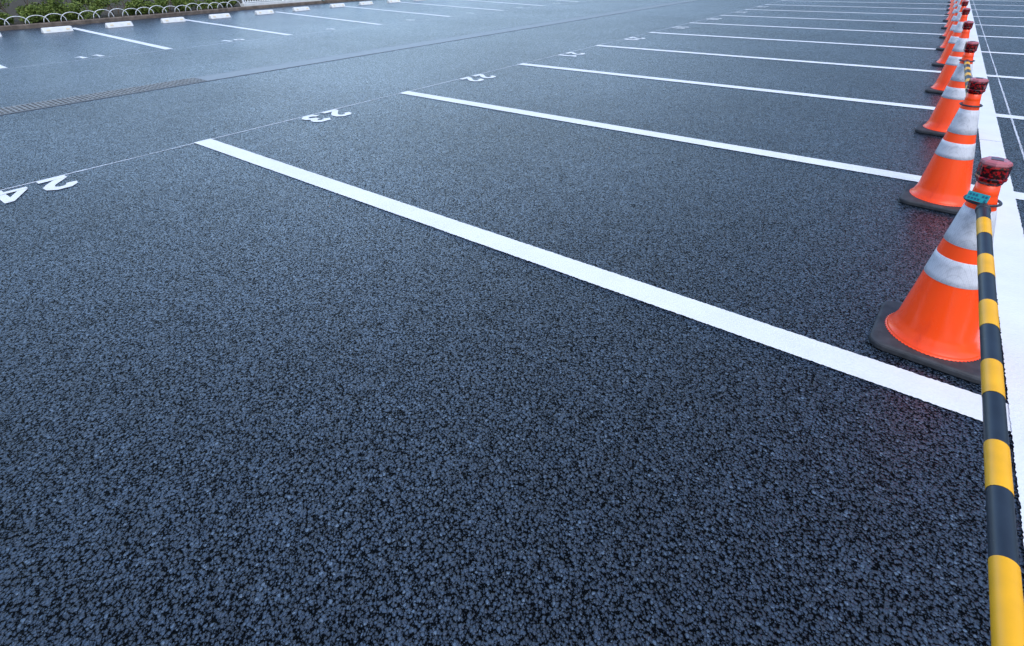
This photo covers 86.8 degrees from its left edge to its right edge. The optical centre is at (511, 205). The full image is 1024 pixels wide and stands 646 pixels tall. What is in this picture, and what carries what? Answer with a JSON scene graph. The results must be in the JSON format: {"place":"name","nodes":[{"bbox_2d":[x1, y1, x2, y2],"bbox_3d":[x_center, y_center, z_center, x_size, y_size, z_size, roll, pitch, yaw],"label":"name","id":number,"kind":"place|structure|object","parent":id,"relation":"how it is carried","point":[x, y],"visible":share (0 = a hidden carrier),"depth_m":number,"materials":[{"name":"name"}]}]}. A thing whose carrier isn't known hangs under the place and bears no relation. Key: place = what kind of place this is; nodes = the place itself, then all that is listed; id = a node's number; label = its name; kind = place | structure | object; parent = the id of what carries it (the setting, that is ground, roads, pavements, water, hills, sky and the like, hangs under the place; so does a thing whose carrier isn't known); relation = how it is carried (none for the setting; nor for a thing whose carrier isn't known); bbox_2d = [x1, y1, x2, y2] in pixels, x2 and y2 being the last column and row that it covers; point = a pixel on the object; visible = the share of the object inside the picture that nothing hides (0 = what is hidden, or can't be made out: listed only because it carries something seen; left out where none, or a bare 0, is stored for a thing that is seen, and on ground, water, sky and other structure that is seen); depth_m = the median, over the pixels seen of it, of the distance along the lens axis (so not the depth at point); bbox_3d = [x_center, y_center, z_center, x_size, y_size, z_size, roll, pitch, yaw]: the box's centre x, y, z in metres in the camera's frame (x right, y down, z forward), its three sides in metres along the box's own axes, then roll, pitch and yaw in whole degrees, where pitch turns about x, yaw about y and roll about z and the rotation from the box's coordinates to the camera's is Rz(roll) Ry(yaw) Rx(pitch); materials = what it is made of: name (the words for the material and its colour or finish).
{"place":"outdoors","nodes":[
{"label":"outdoors","id":0,"kind":"place"},
{"bbox_2d":[0,0,321,25],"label":"planting bed soil","id":1,"kind":"structure","parent":0,"point":[10,9],"depth_m":21.67,"materials":[{"name":"brown soil"}]},
{"bbox_2d":[0,0,55,24],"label":"hedge","id":2,"kind":"object","parent":1,"relation":"on","point":[28,10],"visible":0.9,"depth_m":15.90,"materials":[{"name":"green plant"}]},
{"bbox_2d":[0,0,240,25],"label":"hoop fence","id":3,"kind":"object","parent":1,"relation":"on","point":[118,8],"visible":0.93,"depth_m":17.47,"materials":[{"name":"white metal"}]},
{"bbox_2d":[38,0,236,20],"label":"hedge","id":4,"kind":"object","parent":1,"relation":"on","point":[61,7],"visible":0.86,"depth_m":18.09,"materials":[{"name":"green plant"}]},
{"bbox_2d":[241,0,320,6],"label":"concrete plinth","id":5,"kind":"structure","parent":1,"relation":"on","point":[267,3],"depth_m":22.49,"materials":[{"name":"white concrete"}]},
{"bbox_2d":[242,0,283,2],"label":"white railing","id":6,"kind":"object","parent":5,"relation":"on","point":[257,1],"visible":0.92,"depth_m":21.90,"materials":[{"name":"metal"}]},
{"bbox_2d":[0,0,1023,645],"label":"parking lot asphalt","id":7,"kind":"structure","parent":0,"point":[242,402],"depth_m":2.29,"materials":[{"name":"grey asphalt"}]},
{"bbox_2d":[0,175,77,202],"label":"bay number marking","id":8,"kind":"object","parent":7,"relation":"on","point":[4,198],"visible":1,"depth_m":3.95,"materials":[{"name":"white paint"}]},
{"bbox_2d":[41,26,73,32],"bbox_3d":[-12.164,-4.711,14.488,0.220,0.125,0.670,15,28,31],"label":"wheel stop","id":9,"kind":"object","parent":7,"relation":"on","point":[56,29],"visible":1,"depth_m":14.43,"materials":[{"name":"beige concrete"}]},
{"bbox_2d":[105,21,133,27],"bbox_3d":[-11.282,-5.201,15.557,0.220,0.125,0.670,14,28,30],"label":"wheel stop","id":10,"kind":"object","parent":7,"relation":"on","point":[118,24],"visible":1,"depth_m":15.49,"materials":[{"name":"beige concrete"}]},
{"bbox_2d":[73,28,172,48],"bbox_3d":[-9.719,-4.107,13.179,7.470,0.001,0.155,19,31,37],"label":"stall line","id":11,"kind":"object","parent":7,"relation":"on","point":[138,42],"visible":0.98,"depth_m":12.58,"materials":[{"name":"white paint"}]},
{"bbox_2d":[161,17,185,22],"bbox_3d":[-10.455,-5.726,16.710,0.220,0.125,0.670,14,28,30],"label":"wheel stop","id":12,"kind":"object","parent":7,"relation":"on","point":[173,19],"visible":1,"depth_m":16.64,"materials":[{"name":"beige concrete"}]},
{"bbox_2d":[0,0,361,30],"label":"kerb","id":13,"kind":"structure","parent":7,"relation":"on","point":[54,24],"depth_m":18.20,"materials":[{"name":"concrete"}]},
{"bbox_2d":[209,13,230,18],"bbox_3d":[-9.634,-6.249,17.857,0.220,0.125,0.670,14,28,31],"label":"wheel stop","id":14,"kind":"object","parent":7,"relation":"on","point":[216,16],"visible":1,"depth_m":17.77,"materials":[{"name":"beige concrete"}]},
{"bbox_2d":[185,19,291,34],"bbox_3d":[-8.009,-5.056,15.251,7.493,0.001,0.155,20,31,39],"label":"stall line","id":15,"kind":"object","parent":7,"relation":"on","point":[240,27],"visible":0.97,"depth_m":14.63,"materials":[{"name":"white paint"}]},
{"bbox_2d":[255,10,273,14],"bbox_3d":[-8.752,-6.839,19.154,0.220,0.125,0.670,14,28,31],"label":"wheel stop","id":16,"kind":"object","parent":7,"relation":"on","point":[259,12],"visible":1,"depth_m":19.07,"materials":[{"name":"beige concrete"}]},
{"bbox_2d":[7,0,590,68],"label":"chalk guide line","id":17,"kind":"object","parent":7,"relation":"on","point":[239,41],"visible":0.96,"depth_m":11.62,"materials":[{"name":"white"}]},
{"bbox_2d":[292,6,309,10],"bbox_3d":[-7.951,-7.418,20.428,0.220,0.125,0.670,14,28,30],"label":"wheel stop","id":18,"kind":"object","parent":7,"relation":"on","point":[300,8],"visible":0.98,"depth_m":20.33,"materials":[{"name":"beige concrete"}]},
{"bbox_2d":[302,109,350,121],"bbox_3d":[-1.972,-0.959,5.778,0.336,0.001,0.475,16,29,34],"label":"bay number marking","id":19,"kind":"object","parent":7,"relation":"on","point":[334,112],"visible":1,"depth_m":5.77,"materials":[{"name":"white paint"}]},
{"bbox_2d":[278,12,380,24],"bbox_3d":[-6.176,-6.071,17.468,0.155,0.001,7.576,-21,31,-38],"label":"stall line","id":20,"kind":"object","parent":7,"relation":"on","point":[331,18],"visible":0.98,"depth_m":16.95,"materials":[{"name":"white paint"}]},
{"bbox_2d":[330,3,344,7],"bbox_3d":[-7.090,-8.132,22.004,0.220,0.125,0.670,14,28,30],"label":"wheel stop","id":21,"kind":"object","parent":7,"relation":"on","point":[338,5],"visible":1,"depth_m":21.94,"materials":[{"name":"beige concrete"}]},
{"bbox_2d":[0,0,697,114],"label":"drainage channel","id":22,"kind":"object","parent":7,"relation":"on","point":[72,99],"visible":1,"depth_m":8.43,"materials":[{"name":"concrete"}]},
{"bbox_2d":[359,1,372,4],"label":"wheel stop","id":23,"kind":"object","parent":7,"relation":"on","point":[366,3],"visible":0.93,"depth_m":23.05,"materials":[{"name":"beige concrete"}]},
{"bbox_2d":[2,5,761,189],"bbox_3d":[3.381,-4.049,12.544,0.024,0.001,34.997,16,29,34],"label":"chalk guide line","id":24,"kind":"object","parent":7,"relation":"on","point":[291,119],"visible":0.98,"depth_m":5.49,"materials":[{"name":"white"}]},
{"bbox_2d":[387,0,399,2],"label":"wheel stop","id":25,"kind":"object","parent":7,"relation":"on","point":[391,1],"visible":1,"depth_m":24.11,"materials":[{"name":"beige concrete"}]},
{"bbox_2d":[344,6,449,16],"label":"stall line","id":26,"kind":"object","parent":7,"relation":"on","point":[399,11],"visible":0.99,"depth_m":19.18,"materials":[{"name":"white paint"}]},
{"bbox_2d":[402,2,501,10],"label":"stall line","id":27,"kind":"object","parent":7,"relation":"on","point":[451,6],"visible":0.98,"depth_m":21.13,"materials":[{"name":"white paint"}]},
{"bbox_2d":[461,74,495,80],"bbox_3d":[-0.465,-1.795,7.604,0.335,0.001,0.472,16,29,34],"label":"bay number marking","id":28,"kind":"object","parent":7,"relation":"on","point":[471,79],"visible":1,"depth_m":7.60,"materials":[{"name":"white paint"}]},
{"bbox_2d":[470,0,543,5],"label":"stall line","id":29,"kind":"object","parent":7,"relation":"on","point":[511,3],"visible":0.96,"depth_m":22.23,"materials":[{"name":"white paint"}]},
{"bbox_2d":[560,52,584,56],"bbox_3d":[1.066,-2.633,9.436,0.364,0.001,0.432,16,29,34],"label":"bay number marking","id":30,"kind":"object","parent":7,"relation":"on","point":[573,53],"visible":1,"depth_m":9.41,"materials":[{"name":"white paint"}]},
{"bbox_2d":[194,139,1011,431],"bbox_3d":[1.574,0.687,1.931,11.103,0.001,0.156,16,29,34],"label":"stall line","id":31,"kind":"object","parent":7,"relation":"on","point":[949,397],"visible":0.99,"depth_m":2.49,"materials":[{"name":"white paint"}]},
{"bbox_2d":[401,91,1023,199],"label":"stall line","id":32,"kind":"object","parent":7,"relation":"on","point":[916,178],"visible":0.94,"depth_m":4.71,"materials":[{"name":"white paint"}]},
{"bbox_2d":[518,63,1023,119],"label":"stall line","id":33,"kind":"object","parent":7,"relation":"on","point":[834,97],"visible":0.94,"depth_m":6.56,"materials":[{"name":"white paint"}]},
{"bbox_2d":[595,45,1023,78],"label":"stall line","id":34,"kind":"object","parent":7,"relation":"on","point":[804,61],"visible":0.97,"depth_m":8.40,"materials":[{"name":"white paint"}]},
{"bbox_2d":[649,32,1023,54],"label":"stall line","id":35,"kind":"object","parent":7,"relation":"on","point":[829,42],"visible":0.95,"depth_m":10.29,"materials":[{"name":"white paint"}]},
{"bbox_2d":[690,22,1019,37],"bbox_3d":[9.045,-3.453,10.976,11.106,0.001,0.156,16,29,34],"label":"stall line","id":36,"kind":"object","parent":7,"relation":"on","point":[852,30],"visible":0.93,"depth_m":11.96,"materials":[{"name":"white paint"}]},
{"bbox_2d":[720,15,1023,26],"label":"stall line","id":37,"kind":"object","parent":7,"relation":"on","point":[865,20],"visible":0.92,"depth_m":13.88,"materials":[{"name":"white paint"}]},
{"bbox_2d":[744,9,1020,17],"bbox_3d":[12.032,-5.109,14.595,11.095,0.001,0.156,16,29,34],"label":"stall line","id":38,"kind":"object","parent":7,"relation":"on","point":[885,13],"visible":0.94,"depth_m":15.57,"materials":[{"name":"white paint"}]},
{"bbox_2d":[765,4,1008,10],"bbox_3d":[13.525,-5.937,16.404,11.102,0.001,0.156,16,29,34],"label":"stall line","id":39,"kind":"object","parent":7,"relation":"on","point":[886,7],"visible":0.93,"depth_m":17.50,"materials":[{"name":"white paint"}]},
{"bbox_2d":[782,0,1023,5],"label":"stall line","id":40,"kind":"object","parent":7,"relation":"on","point":[916,3],"visible":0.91,"depth_m":18.80,"materials":[{"name":"white paint"}]},
{"bbox_2d":[868,156,1012,383],"bbox_3d":[1.712,0.197,2.062,0.398,0.790,0.398,18,30,37],"label":"traffic cone","id":41,"kind":"object","parent":7,"relation":"on","point":[931,321],"visible":0.81,"depth_m":2.06,"materials":[{"name":"orange plastic"}]},
{"bbox_2d":[899,77,988,214],"bbox_3d":[2.755,-0.390,3.344,0.398,0.790,0.398,19,31,37],"label":"traffic cone","id":42,"kind":"object","parent":7,"relation":"on","point":[943,184],"visible":0.96,"depth_m":3.33,"materials":[{"name":"orange plastic"}]},
{"bbox_2d":[959,59,982,106],"bbox_3d":[3.325,-0.921,3.947,0.116,0.048,2.027,16,29,34],"label":"striped barrier bar","id":43,"kind":"object","parent":42,"relation":"attached to","point":[967,72],"visible":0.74,"depth_m":4.08,"materials":[{"name":"plastic"}]},
{"bbox_2d":[915,41,978,136],"bbox_3d":[3.901,-1.028,4.738,0.398,0.790,0.398,21,32,40],"label":"traffic cone","id":44,"kind":"object","parent":7,"relation":"on","point":[947,107],"visible":0.68,"depth_m":4.73,"materials":[{"name":"orange plastic"}]},
{"bbox_2d":[925,21,973,93],"bbox_3d":[5.111,-1.701,6.209,0.398,0.790,0.398,20,31,39],"label":"traffic cone","id":45,"kind":"object","parent":7,"relation":"on","point":[947,71],"visible":0.62,"depth_m":6.20,"materials":[{"name":"orange plastic"}]},
{"bbox_2d":[944,0,955,14],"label":"traffic cone","id":46,"kind":"object","parent":7,"relation":"on","point":[948,13],"visible":0.23,"depth_m":14.74,"materials":[{"name":"orange plastic"}]},
{"bbox_2d":[943,0,957,21],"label":"traffic cone","id":47,"kind":"object","parent":7,"relation":"on","point":[948,17],"visible":0.27,"depth_m":13.35,"materials":[{"name":"orange plastic"}]},
{"bbox_2d":[931,8,970,66],"bbox_3d":[6.400,-2.417,7.774,0.398,0.790,0.398,20,31,39],"label":"traffic cone","id":48,"kind":"object","parent":7,"relation":"on","point":[951,43],"visible":0.59,"depth_m":7.76,"materials":[{"name":"orange plastic"}]},
{"bbox_2d":[939,0,962,37],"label":"traffic cone","id":49,"kind":"object","parent":7,"relation":"on","point":[944,35],"visible":0.34,"depth_m":10.54,"materials":[{"name":"orange plastic"}]},
{"bbox_2d":[941,0,960,28],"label":"traffic cone","id":50,"kind":"object","parent":7,"relation":"on","point":[950,18],"visible":0.35,"depth_m":11.95,"materials":[{"name":"orange plastic"}]},
{"bbox_2d":[936,0,968,49],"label":"traffic cone","id":51,"kind":"object","parent":7,"relation":"on","point":[964,3],"visible":0.39,"depth_m":9.11,"materials":[{"name":"orange plastic"}]},
{"bbox_2d":[966,0,1023,541],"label":"long white line","id":52,"kind":"object","parent":7,"relation":"on","point":[1008,246],"visible":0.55,"depth_m":2.67,"materials":[{"name":"paint"}]},
{"bbox_2d":[973,2,1023,157],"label":"chalk guide line","id":53,"kind":"object","parent":7,"relation":"on","point":[1004,97],"visible":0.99,"depth_m":5.83,"materials":[{"name":"white"}]},
{"bbox_3d":[0.514,0.869,0.592,0.398,0.790,0.398,20,31,39],"label":"traffic cone","id":54,"kind":"object","parent":7,"relation":"on","visible":0},
{"bbox_2d":[963,190,1023,645],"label":"striped barrier bar","id":55,"kind":"object","parent":54,"relation":"attached to","point":[1006,601],"visible":0.96,"depth_m":1.01,"materials":[{"name":"plastic"}]}
]}

